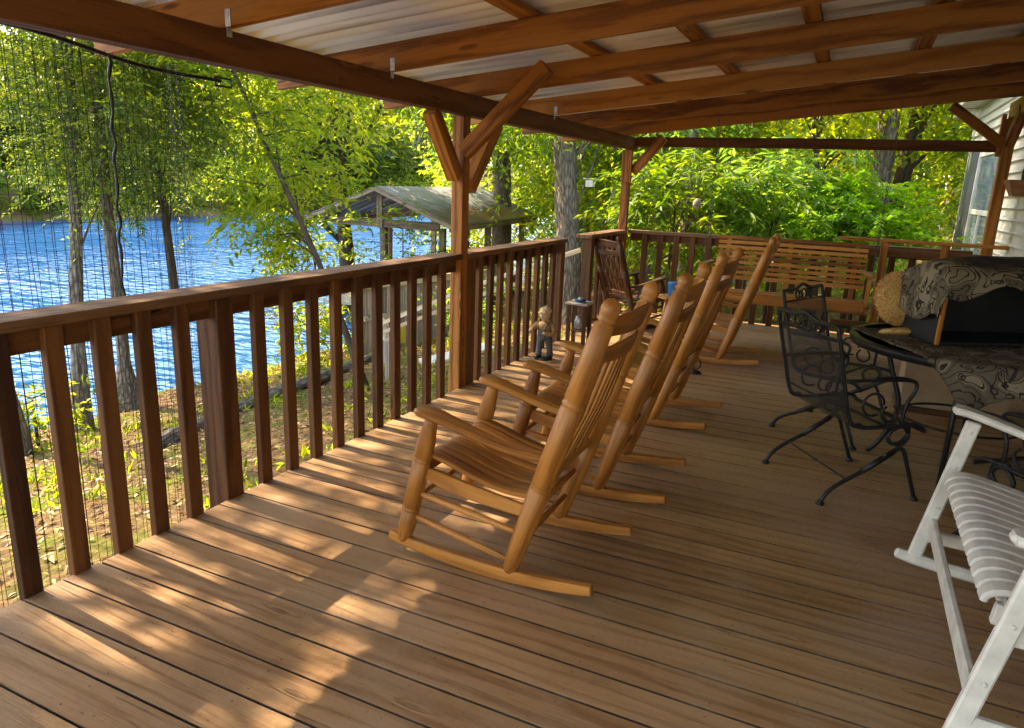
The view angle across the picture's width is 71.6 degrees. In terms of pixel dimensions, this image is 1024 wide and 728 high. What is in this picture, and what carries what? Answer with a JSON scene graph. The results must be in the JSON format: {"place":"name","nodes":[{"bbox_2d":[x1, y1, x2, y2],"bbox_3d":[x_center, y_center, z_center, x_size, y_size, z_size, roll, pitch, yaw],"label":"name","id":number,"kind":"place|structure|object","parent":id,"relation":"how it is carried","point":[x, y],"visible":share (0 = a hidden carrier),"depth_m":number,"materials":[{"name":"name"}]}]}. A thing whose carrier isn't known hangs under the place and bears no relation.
{"place":"outdoors","nodes":[
{"label":"outdoors","id":0,"kind":"place"},
{"bbox_2d":[0,206,554,431],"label":"lake","id":1,"kind":"structure","parent":0,"point":[222,269],"depth_m":25.55,"materials":[{"name":"blue liquid"}]},
{"bbox_2d":[0,116,952,608],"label":"ground","id":2,"kind":"structure","parent":0,"point":[60,558],"depth_m":6.83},
{"bbox_2d":[0,31,38,160],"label":"tree foliage","id":3,"kind":"object","parent":2,"relation":"on","point":[8,111],"visible":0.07,"depth_m":50.81,"materials":[{"name":"green plant"}]},
{"bbox_2d":[15,390,33,454],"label":"shore tree","id":4,"kind":"object","parent":2,"relation":"on","point":[26,435],"visible":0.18,"depth_m":8.11,"materials":[{"name":"grey plant"}]},
{"bbox_2d":[0,33,51,168],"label":"tree foliage","id":5,"kind":"object","parent":2,"relation":"on","point":[14,116],"visible":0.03,"depth_m":52.55,"materials":[{"name":"green plant"}]},
{"bbox_2d":[0,29,65,168],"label":"tree foliage","id":6,"kind":"object","parent":2,"relation":"on","point":[28,143],"visible":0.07,"depth_m":52.24,"materials":[{"name":"green plant"}]},
{"bbox_2d":[0,149,66,220],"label":"bank bush","id":7,"kind":"object","parent":2,"relation":"on","point":[32,191],"visible":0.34,"depth_m":45.03,"materials":[{"name":"green plant"}]},
{"bbox_2d":[15,182,93,212],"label":"bank bush","id":8,"kind":"object","parent":2,"relation":"on","point":[41,195],"visible":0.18,"depth_m":46.58,"materials":[{"name":"green plant"}]},
{"bbox_2d":[14,373,123,451],"bbox_3d":[-5.841,0.657,8.825,1.647,1.523,1.710,3,14,2],"label":"shore bush","id":9,"kind":"object","parent":2,"relation":"on","point":[31,406],"visible":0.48,"depth_m":8.60,"materials":[{"name":"green plant"}]},
{"bbox_2d":[25,71,183,211],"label":"tree foliage","id":10,"kind":"object","parent":2,"relation":"on","point":[116,157],"depth_m":52.29,"materials":[{"name":"green plant"}]},
{"bbox_2d":[0,25,274,412],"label":"cypress tree","id":11,"kind":"object","parent":2,"relation":"on","point":[115,276],"visible":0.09,"depth_m":10.01,"materials":[{"name":"green plant"}]},
{"bbox_2d":[0,24,285,431],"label":"cypress tree","id":12,"kind":"object","parent":2,"relation":"on","point":[76,131],"visible":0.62,"depth_m":9.13,"materials":[{"name":"green plant"}]},
{"bbox_2d":[0,27,295,384],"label":"cypress tree","id":13,"kind":"object","parent":2,"relation":"on","point":[169,249],"visible":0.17,"depth_m":11.43,"materials":[{"name":"green plant"}]},
{"bbox_2d":[142,167,204,216],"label":"bank bush","id":14,"kind":"object","parent":2,"relation":"on","point":[176,203],"visible":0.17,"depth_m":53.90,"materials":[{"name":"green plant"}]},
{"bbox_2d":[165,173,217,207],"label":"bank bush","id":15,"kind":"object","parent":2,"relation":"on","point":[205,203],"visible":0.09,"depth_m":58.04,"materials":[{"name":"green plant"}]},
{"bbox_2d":[182,74,285,206],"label":"tree foliage","id":16,"kind":"object","parent":2,"relation":"on","point":[256,186],"visible":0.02,"depth_m":62.87,"materials":[{"name":"green plant"}]},
{"bbox_2d":[212,172,256,214],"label":"bank bush","id":17,"kind":"object","parent":2,"relation":"on","point":[254,189],"visible":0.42,"depth_m":59.24,"materials":[{"name":"green plant"}]},
{"bbox_2d":[206,167,276,206],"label":"bank bush","id":18,"kind":"object","parent":2,"relation":"on","point":[259,201],"visible":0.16,"depth_m":62.16,"materials":[{"name":"green plant"}]},
{"bbox_2d":[91,51,412,386],"bbox_3d":[-3.600,-2.764,9.932,4.867,5.968,3.430,9,16,24],"label":"young tree","id":19,"kind":"object","parent":2,"relation":"on","point":[278,236],"visible":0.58,"depth_m":9.44,"materials":[{"name":"green plant"}]},
{"bbox_2d":[214,68,310,183],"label":"tree foliage","id":20,"kind":"object","parent":2,"relation":"on","point":[267,113],"visible":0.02,"depth_m":68.62,"materials":[{"name":"green plant"}]},
{"bbox_2d":[161,352,371,447],"bbox_3d":[-2.906,0.335,9.502,0.264,0.273,4.947,7,15,18],"label":"fallen log","id":21,"kind":"object","parent":2,"relation":"on","point":[301,383],"visible":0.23,"depth_m":8.98,"materials":[{"name":"wood"}]},
{"bbox_2d":[123,63,422,310],"bbox_3d":[-5.157,-6.256,17.717,10.232,12.160,6.005,9,16,24],"label":"shore tree","id":22,"kind":"object","parent":2,"relation":"on","point":[335,114],"visible":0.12,"depth_m":17.99,"materials":[{"name":"green plant"}]},
{"bbox_2d":[251,209,364,353],"bbox_3d":[-3.708,-1.268,13.353,2.282,3.198,2.247,-9,18,-37],"label":"shore bush","id":23,"kind":"object","parent":2,"relation":"on","point":[326,312],"visible":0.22,"depth_m":13.05,"materials":[{"name":"green plant"}]},
{"bbox_2d":[292,178,331,209],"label":"bank bush","id":24,"kind":"object","parent":2,"relation":"on","point":[316,201],"visible":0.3,"depth_m":68.16,"materials":[{"name":"green plant"}]},
{"bbox_2d":[265,301,370,371],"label":"shore bush","id":25,"kind":"object","parent":2,"relation":"on","point":[322,321],"visible":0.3,"depth_m":11.86,"materials":[{"name":"green plant"}]},
{"bbox_2d":[0,301,661,513],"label":"ground weeds","id":26,"kind":"object","parent":2,"relation":"on","point":[245,463],"visible":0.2,"depth_m":6.92,"materials":[{"name":"green plant"}]},
{"bbox_2d":[298,99,399,188],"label":"tree foliage","id":27,"kind":"object","parent":2,"relation":"on","point":[377,152],"visible":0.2,"depth_m":78.73,"materials":[{"name":"green plant"}]},
{"bbox_2d":[359,170,406,187],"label":"bank bush","id":28,"kind":"object","parent":2,"relation":"on","point":[380,179],"visible":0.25,"depth_m":78.86,"materials":[{"name":"green plant"}]},
{"bbox_2d":[383,316,388,381],"bbox_3d":[-1.917,-0.230,10.577,0.137,1.467,3.522,-1,15,-12],"label":"walkway rail","id":29,"kind":"object","parent":2,"relation":"on","point":[386,347],"visible":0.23,"depth_m":9.06,"materials":[{"name":"grey wood"}]},
{"bbox_2d":[352,104,424,180],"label":"tree foliage","id":30,"kind":"object","parent":2,"relation":"on","point":[384,114],"visible":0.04,"depth_m":90.58,"materials":[{"name":"green plant"}]},
{"bbox_2d":[343,98,436,190],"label":"tree foliage","id":31,"kind":"object","parent":2,"relation":"on","point":[398,158],"visible":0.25,"depth_m":85.21,"materials":[{"name":"green plant"}]},
{"bbox_2d":[366,107,441,185],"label":"tree foliage","id":32,"kind":"object","parent":2,"relation":"on","point":[417,168],"visible":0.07,"depth_m":96.18,"materials":[{"name":"green plant"}]},
{"bbox_2d":[343,198,469,262],"bbox_3d":[-2.525,-2.000,16.101,2.779,3.432,2.712,-5,16,-27],"label":"shore bush","id":33,"kind":"object","parent":2,"relation":"on","point":[401,218],"visible":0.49,"depth_m":15.68,"materials":[{"name":"green plant"}]},
{"bbox_2d":[397,172,429,186],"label":"bank bush","id":34,"kind":"object","parent":2,"relation":"on","point":[410,183],"visible":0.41,"depth_m":84.14,"materials":[{"name":"green plant"}]},
{"bbox_2d":[398,108,441,184],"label":"tree foliage","id":35,"kind":"object","parent":2,"relation":"on","point":[419,159],"visible":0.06,"depth_m":97.73,"materials":[{"name":"green plant"}]},
{"bbox_2d":[304,186,537,306],"bbox_3d":[-2.107,-2.734,19.726,3.842,4.273,6.902,7,15,17],"label":"boathouse","id":36,"kind":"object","parent":2,"relation":"on","point":[434,202],"visible":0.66,"depth_m":17.36,"materials":[{"name":"metal"}]},
{"bbox_2d":[363,269,486,355],"bbox_3d":[-1.580,-0.978,13.577,0.130,1.455,3.170,14,18,38],"label":"board fence","id":37,"kind":"object","parent":2,"relation":"on","point":[367,327],"visible":0.09,"depth_m":13.02,"materials":[{"name":"grey wood"}]},
{"bbox_2d":[390,108,470,247],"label":"shore tree","id":38,"kind":"object","parent":2,"relation":"on","point":[427,155],"visible":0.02,"depth_m":23.10,"materials":[{"name":"green plant"}]},
{"bbox_2d":[0,270,877,600],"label":"fallen leaves","id":39,"kind":"object","parent":2,"relation":"on","point":[244,422],"visible":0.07,"depth_m":7.10,"materials":[{"name":"brown plant"}]},
{"bbox_2d":[418,342,493,364],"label":"garden slab","id":40,"kind":"structure","parent":2,"relation":"on","point":[433,357],"depth_m":9.66,"materials":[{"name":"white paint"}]},
{"bbox_2d":[395,120,553,272],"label":"woodland tree","id":41,"kind":"object","parent":2,"relation":"on","point":[477,239],"visible":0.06,"depth_m":26.36,"materials":[{"name":"green plant"}]},
{"bbox_2d":[417,270,531,340],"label":"shore bush","id":42,"kind":"object","parent":2,"relation":"on","point":[448,312],"visible":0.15,"depth_m":12.14,"materials":[{"name":"green plant"}]},
{"bbox_2d":[408,145,555,260],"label":"woodland tree","id":43,"kind":"object","parent":2,"relation":"on","point":[435,183],"visible":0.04,"depth_m":31.73,"materials":[{"name":"green plant"}]},
{"bbox_2d":[383,248,581,380],"bbox_3d":[-0.421,-0.397,8.168,2.502,2.050,0.120,9,16,24],"label":"stair handrail","id":44,"kind":"object","parent":2,"relation":"on","point":[567,254],"visible":0.3,"depth_m":8.19,"materials":[{"name":"grey wood"}]},
{"bbox_2d":[392,107,583,291],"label":"shore tree","id":45,"kind":"object","parent":2,"relation":"on","point":[501,234],"visible":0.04,"depth_m":20.99,"materials":[{"name":"green plant"}]},
{"bbox_2d":[481,337,562,375],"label":"porch steps","id":46,"kind":"structure","parent":2,"relation":"on","point":[492,368],"depth_m":7.39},
{"bbox_2d":[365,100,713,324],"bbox_3d":[0.095,-6.501,10.273,7.946,13.010,6.068,-8,17,-34],"label":"shore tree","id":47,"kind":"object","parent":2,"relation":"on","point":[565,180],"visible":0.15,"depth_m":11.60,"materials":[{"name":"grey plant"}]},
{"bbox_2d":[693,133,704,209],"bbox_3d":[2.445,-2.970,9.020,0.110,1.972,0.108,9,16,24],"label":"hanging feeder","id":48,"kind":"object","parent":47,"relation":"hanging from","point":[696,203],"visible":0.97,"depth_m":9.20,"materials":[{"name":"grey plastic"}]},
{"bbox_2d":[440,136,656,269],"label":"woodland tree","id":49,"kind":"object","parent":2,"relation":"on","point":[549,206],"visible":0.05,"depth_m":20.62,"materials":[{"name":"green plant"}]},
{"bbox_2d":[504,221,595,300],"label":"shore bush","id":50,"kind":"object","parent":2,"relation":"on","point":[549,234],"visible":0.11,"depth_m":14.02,"materials":[{"name":"green plant"}]},
{"bbox_2d":[489,138,644,238],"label":"woodland tree","id":51,"kind":"object","parent":2,"relation":"on","point":[529,190],"visible":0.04,"depth_m":29.57,"materials":[{"name":"green plant"}]},
{"bbox_2d":[484,137,670,277],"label":"woodland tree","id":52,"kind":"object","parent":2,"relation":"on","point":[531,209],"visible":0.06,"depth_m":22.79,"materials":[{"name":"green plant"}]},
{"bbox_2d":[481,134,678,233],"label":"woodland tree","id":53,"kind":"object","parent":2,"relation":"on","point":[525,175],"depth_m":25.05,"materials":[{"name":"green plant"}]},
{"bbox_2d":[511,140,680,287],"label":"woodland tree","id":54,"kind":"object","parent":2,"relation":"on","point":[603,226],"visible":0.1,"depth_m":18.20,"materials":[{"name":"green plant"}]},
{"bbox_2d":[472,134,761,291],"bbox_3d":[2.289,-4.792,16.496,6.650,8.588,5.779,9,16,24],"label":"woodland tree","id":55,"kind":"object","parent":2,"relation":"on","point":[534,195],"visible":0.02,"depth_m":16.64,"materials":[{"name":"green plant"}]},
{"bbox_2d":[609,215,720,285],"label":"shore bush","id":56,"kind":"object","parent":2,"relation":"on","point":[664,252],"visible":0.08,"depth_m":12.22,"materials":[{"name":"green plant"}]},
{"bbox_2d":[536,122,795,282],"bbox_3d":[2.826,-5.269,12.645,4.877,8.954,3.372,9,16,24],"label":"woodland tree","id":57,"kind":"object","parent":2,"relation":"on","point":[586,166],"visible":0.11,"depth_m":12.98,"materials":[{"name":"green plant"}]},
{"bbox_2d":[572,136,776,292],"bbox_3d":[2.218,-1.611,10.051,2.767,3.107,2.125,9,16,24],"label":"leafy bush","id":58,"kind":"object","parent":2,"relation":"on","point":[656,194],"visible":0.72,"depth_m":9.80,"materials":[{"name":"green plant"}]},
{"bbox_2d":[635,124,776,281],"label":"woodland tree","id":59,"kind":"object","parent":2,"relation":"on","point":[691,133],"visible":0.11,"depth_m":10.83,"materials":[{"name":"green plant"}]},
{"bbox_2d":[630,117,866,263],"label":"woodland tree","id":60,"kind":"object","parent":2,"relation":"on","point":[805,131],"visible":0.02,"depth_m":17.63,"materials":[{"name":"green plant"}]},
{"bbox_2d":[692,208,805,309],"bbox_3d":[3.862,-1.620,11.797,2.150,2.343,2.132,9,16,24],"label":"shore bush","id":61,"kind":"object","parent":2,"relation":"on","point":[761,284],"visible":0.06,"depth_m":11.72,"materials":[{"name":"green plant"}]},
{"bbox_2d":[617,108,911,290],"bbox_3d":[4.928,-4.216,14.263,5.717,7.584,5.609,9,16,24],"label":"woodland tree","id":62,"kind":"object","parent":2,"relation":"on","point":[832,136],"visible":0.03,"depth_m":13.82,"materials":[{"name":"green plant"}]},
{"bbox_2d":[668,134,906,323],"bbox_3d":[3.758,-1.626,10.221,3.091,3.167,2.546,0,14,-8],"label":"leafy bush","id":63,"kind":"object","parent":2,"relation":"on","point":[793,182],"visible":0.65,"depth_m":9.51,"materials":[{"name":"green plant"}]},
{"bbox_2d":[705,107,917,313],"bbox_3d":[4.489,-2.947,11.442,3.319,4.976,2.973,9,16,24],"label":"woodland tree","id":64,"kind":"object","parent":2,"relation":"on","point":[863,119],"visible":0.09,"depth_m":11.15,"materials":[{"name":"green plant"}]},
{"bbox_2d":[668,106,963,280],"bbox_3d":[6.523,-5.926,15.400,6.952,8.937,5.602,9,16,24],"label":"woodland tree","id":65,"kind":"object","parent":2,"relation":"on","point":[821,118],"visible":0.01,"depth_m":15.04,"materials":[{"name":"green plant"}]},
{"bbox_2d":[777,195,888,305],"bbox_3d":[5.472,-1.640,12.060,2.179,2.461,1.978,9,16,24],"label":"shore bush","id":66,"kind":"object","parent":2,"relation":"on","point":[841,294],"visible":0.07,"depth_m":12.09,"materials":[{"name":"green plant"}]},
{"bbox_2d":[730,112,951,214],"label":"woodland tree","id":67,"kind":"object","parent":2,"relation":"on","point":[870,126],"visible":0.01,"depth_m":21.11,"materials":[{"name":"green plant"}]},
{"bbox_2d":[737,167,965,332],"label":"feathery sapling","id":68,"kind":"object","parent":2,"relation":"on","point":[893,217],"visible":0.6,"depth_m":9.43,"materials":[{"name":"green plant"}]},
{"bbox_2d":[766,104,969,266],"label":"woodland tree","id":69,"kind":"object","parent":2,"relation":"on","point":[939,200],"visible":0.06,"depth_m":17.59,"materials":[{"name":"green plant"}]},
{"bbox_2d":[802,105,961,309],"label":"woodland tree","id":70,"kind":"object","parent":2,"relation":"on","point":[883,158],"visible":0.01,"depth_m":12.00,"materials":[{"name":"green plant"}]},
{"bbox_2d":[838,198,953,321],"bbox_3d":[6.354,-1.388,11.281,2.163,2.451,1.750,9,16,24],"label":"shore bush","id":71,"kind":"object","parent":2,"relation":"on","point":[947,234],"visible":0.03,"depth_m":11.14,"materials":[{"name":"green plant"}]},
{"bbox_2d":[835,105,965,245],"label":"woodland tree","id":72,"kind":"object","parent":2,"relation":"on","point":[960,181],"visible":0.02,"depth_m":21.50,"materials":[{"name":"green plant"}]},
{"bbox_2d":[838,103,981,240],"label":"woodland tree","id":73,"kind":"object","parent":2,"relation":"on","point":[937,178],"visible":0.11,"depth_m":14.15,"materials":[{"name":"green plant"}]},
{"bbox_2d":[857,103,966,236],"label":"woodland tree","id":74,"kind":"object","parent":2,"relation":"on","point":[946,200],"visible":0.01,"depth_m":24.70,"materials":[{"name":"green plant"}]},
{"bbox_2d":[841,104,983,247],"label":"woodland tree","id":75,"kind":"object","parent":2,"relation":"on","point":[934,158],"visible":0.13,"depth_m":12.00,"materials":[{"name":"green plant"}]},
{"bbox_2d":[865,99,993,269],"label":"woodland tree","id":76,"kind":"object","parent":2,"relation":"on","point":[902,175],"visible":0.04,"depth_m":12.52,"materials":[{"name":"green plant"}]},
{"bbox_2d":[951,96,1023,401],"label":"house","id":77,"kind":"structure","parent":2,"relation":"on","point":[977,186],"depth_m":8.33,"materials":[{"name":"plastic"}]},
{"bbox_2d":[961,152,998,254],"bbox_3d":[5.551,-1.789,8.435,0.026,1.500,1.630,9,16,24],"label":"window","id":78,"kind":"structure","parent":77,"relation":"in","point":[987,163],"depth_m":8.47,"materials":[{"name":"glass"}]},
{"bbox_2d":[1003,169,1023,195],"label":"wall planter","id":79,"kind":"object","parent":77,"relation":"attached to","point":[1014,187],"visible":1,"depth_m":6.35,"materials":[{"name":"red wood"}]},
{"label":"deck substructure","id":80,"kind":"structure","parent":2,"relation":"on","visible":0},
{"bbox_2d":[0,309,1023,727],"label":"deck floor","id":81,"kind":"structure","parent":80,"relation":"on","point":[736,581],"depth_m":2.53,"materials":[{"name":"brown wood"}]},
{"bbox_2d":[0,237,567,600],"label":"deck railing","id":82,"kind":"object","parent":81,"relation":"attached to","point":[49,333],"visible":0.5,"depth_m":3.16,"materials":[{"name":"wood"}]},
{"bbox_2d":[0,0,1023,391],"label":"porch roof","id":83,"kind":"structure","parent":81,"relation":"on","point":[614,72],"depth_m":4.25,"materials":[{"name":"wood"}]},
{"bbox_2d":[0,23,231,88],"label":"net cable","id":84,"kind":"object","parent":83,"relation":"attached to","point":[215,79],"visible":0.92,"depth_m":2.75,"materials":[{"name":"rubber"}]},
{"bbox_2d":[0,33,209,606],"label":"garden net","id":85,"kind":"object","parent":84,"relation":"hanging from","point":[111,129],"visible":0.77,"depth_m":2.73,"materials":[{"name":"grey"}]},
{"bbox_2d":[698,96,903,315],"bbox_3d":[2.667,-1.517,6.707,1.558,1.885,0.754,9,16,24],"label":"porch swing","id":86,"kind":"object","parent":83,"relation":"hanging from","point":[849,305],"visible":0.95,"depth_m":6.93,"materials":[{"name":"brown wood"}]},
{"bbox_2d":[389,281,659,596],"bbox_3d":[0.041,0.215,2.787,0.896,1.106,0.615,9,16,24],"label":"rocking chair","id":87,"kind":"object","parent":81,"relation":"on","point":[485,449],"visible":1,"depth_m":2.67,"materials":[{"name":"brown wood"}]},
{"bbox_2d":[528,305,556,360],"bbox_3d":[0.255,-0.267,6.008,0.229,0.465,0.165,0,14,-7],"label":"boy statue","id":88,"kind":"object","parent":81,"relation":"on","point":[546,327],"visible":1,"depth_m":5.98,"materials":[{"name":"ceramic"}]},
{"bbox_2d":[565,299,594,348],"bbox_3d":[0.609,-0.353,6.462,0.210,0.430,0.210,9,16,24],"label":"small side table","id":89,"kind":"object","parent":81,"relation":"on","point":[578,323],"visible":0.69,"depth_m":6.42,"materials":[{"name":"brown wood"}]},
{"bbox_2d":[576,229,625,326],"bbox_3d":[0.965,-0.550,8.027,0.169,1.863,1.220,9,16,24],"label":"deck railing","id":90,"kind":"object","parent":81,"relation":"attached to","point":[587,263],"visible":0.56,"depth_m":7.49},
{"bbox_2d":[513,263,711,503],"bbox_3d":[0.455,0.039,3.539,0.896,1.106,0.615,8,16,22],"label":"rocking chair","id":91,"kind":"object","parent":81,"relation":"on","point":[631,413],"visible":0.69,"depth_m":3.37,"materials":[{"name":"brown wood"}]},
{"bbox_2d":[592,233,667,328],"bbox_3d":[1.269,-0.890,7.563,0.788,0.974,0.541,-5,16,-26],"label":"rocking chair","id":92,"kind":"object","parent":81,"relation":"on","point":[629,294],"visible":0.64,"depth_m":7.44,"materials":[{"name":"brown wood"}]},
{"bbox_2d":[599,247,743,429],"bbox_3d":[0.944,-0.212,4.593,0.896,1.106,0.615,9,16,25],"label":"rocking chair","id":93,"kind":"object","parent":81,"relation":"on","point":[719,281],"visible":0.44,"depth_m":4.39,"materials":[{"name":"brown wood"}]},
{"bbox_2d":[697,234,780,364],"bbox_3d":[1.824,-0.601,6.247,0.896,1.106,0.615,8,15,22],"label":"rocking chair","id":94,"kind":"object","parent":81,"relation":"on","point":[734,321],"visible":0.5,"depth_m":6.03,"materials":[{"name":"brown wood"}]},
{"bbox_2d":[628,229,972,333],"bbox_3d":[2.954,-0.813,7.858,3.482,1.123,0.150,9,16,24],"label":"deck railing","id":95,"kind":"object","parent":81,"relation":"attached to","point":[676,239],"visible":0.28,"depth_m":8.01,"materials":[{"name":"wood"}]},
{"bbox_2d":[830,236,1008,325],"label":"wooden gate","id":96,"kind":"structure","parent":95,"relation":"attached to","point":[884,251],"depth_m":7.02,"materials":[{"name":"brown wood"}]},
{"bbox_2d":[769,282,889,450],"bbox_3d":[2.034,-0.026,4.442,0.562,0.902,0.592,-11,19,-41],"label":"iron chair","id":97,"kind":"object","parent":81,"relation":"on","point":[866,386],"visible":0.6,"depth_m":4.49,"materials":[{"name":"black"}]},
{"bbox_2d":[762,306,926,505],"bbox_3d":[1.693,0.174,3.607,0.592,0.902,0.562,0,15,-10],"label":"iron chair","id":98,"kind":"object","parent":81,"relation":"on","point":[828,398],"visible":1,"depth_m":3.45,"materials":[{"name":"black"}]},
{"bbox_2d":[849,322,1023,488],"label":"patio table","id":99,"kind":"object","parent":81,"relation":"on","point":[890,352],"visible":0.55,"depth_m":3.66,"materials":[{"name":"black metal"}]},
{"bbox_2d":[851,327,1023,417],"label":"tablecloth","id":100,"kind":"object","parent":99,"relation":"on","point":[977,377],"visible":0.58,"depth_m":3.26,"materials":[{"name":"beige fabric"}]},
{"bbox_2d":[873,270,910,335],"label":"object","id":101,"kind":"object","parent":100,"relation":"on","point":[886,298],"visible":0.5,"depth_m":3.84,"materials":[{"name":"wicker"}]},
{"bbox_2d":[899,287,1023,346],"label":"storage box","id":102,"kind":"object","parent":100,"relation":"on","point":[994,317],"visible":0.64,"depth_m":3.87,"materials":[{"name":"black plastic"}]},
{"bbox_2d":[899,256,1023,318],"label":"throw blanket","id":103,"kind":"object","parent":102,"relation":"on","point":[929,287],"visible":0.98,"depth_m":3.55,"materials":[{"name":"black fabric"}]},
{"bbox_2d":[894,404,1023,727],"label":"rocking chair","id":104,"kind":"object","parent":81,"relation":"on","point":[988,514],"visible":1,"depth_m":2.13,"materials":[{"name":"white paint"}]},
{"bbox_2d":[951,412,1023,535],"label":"iron chair","id":105,"kind":"object","parent":81,"relation":"on","point":[1004,466],"visible":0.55,"depth_m":2.91,"materials":[{"name":"black"}]},
{"bbox_2d":[892,361,1009,422],"bbox_3d":[3.091,0.116,4.977,0.680,0.438,0.390,9,16,24],"label":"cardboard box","id":106,"kind":"object","parent":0,"point":[933,387],"visible":0.39,"depth_m":4.90,"materials":[{"name":"brown cardboard"}]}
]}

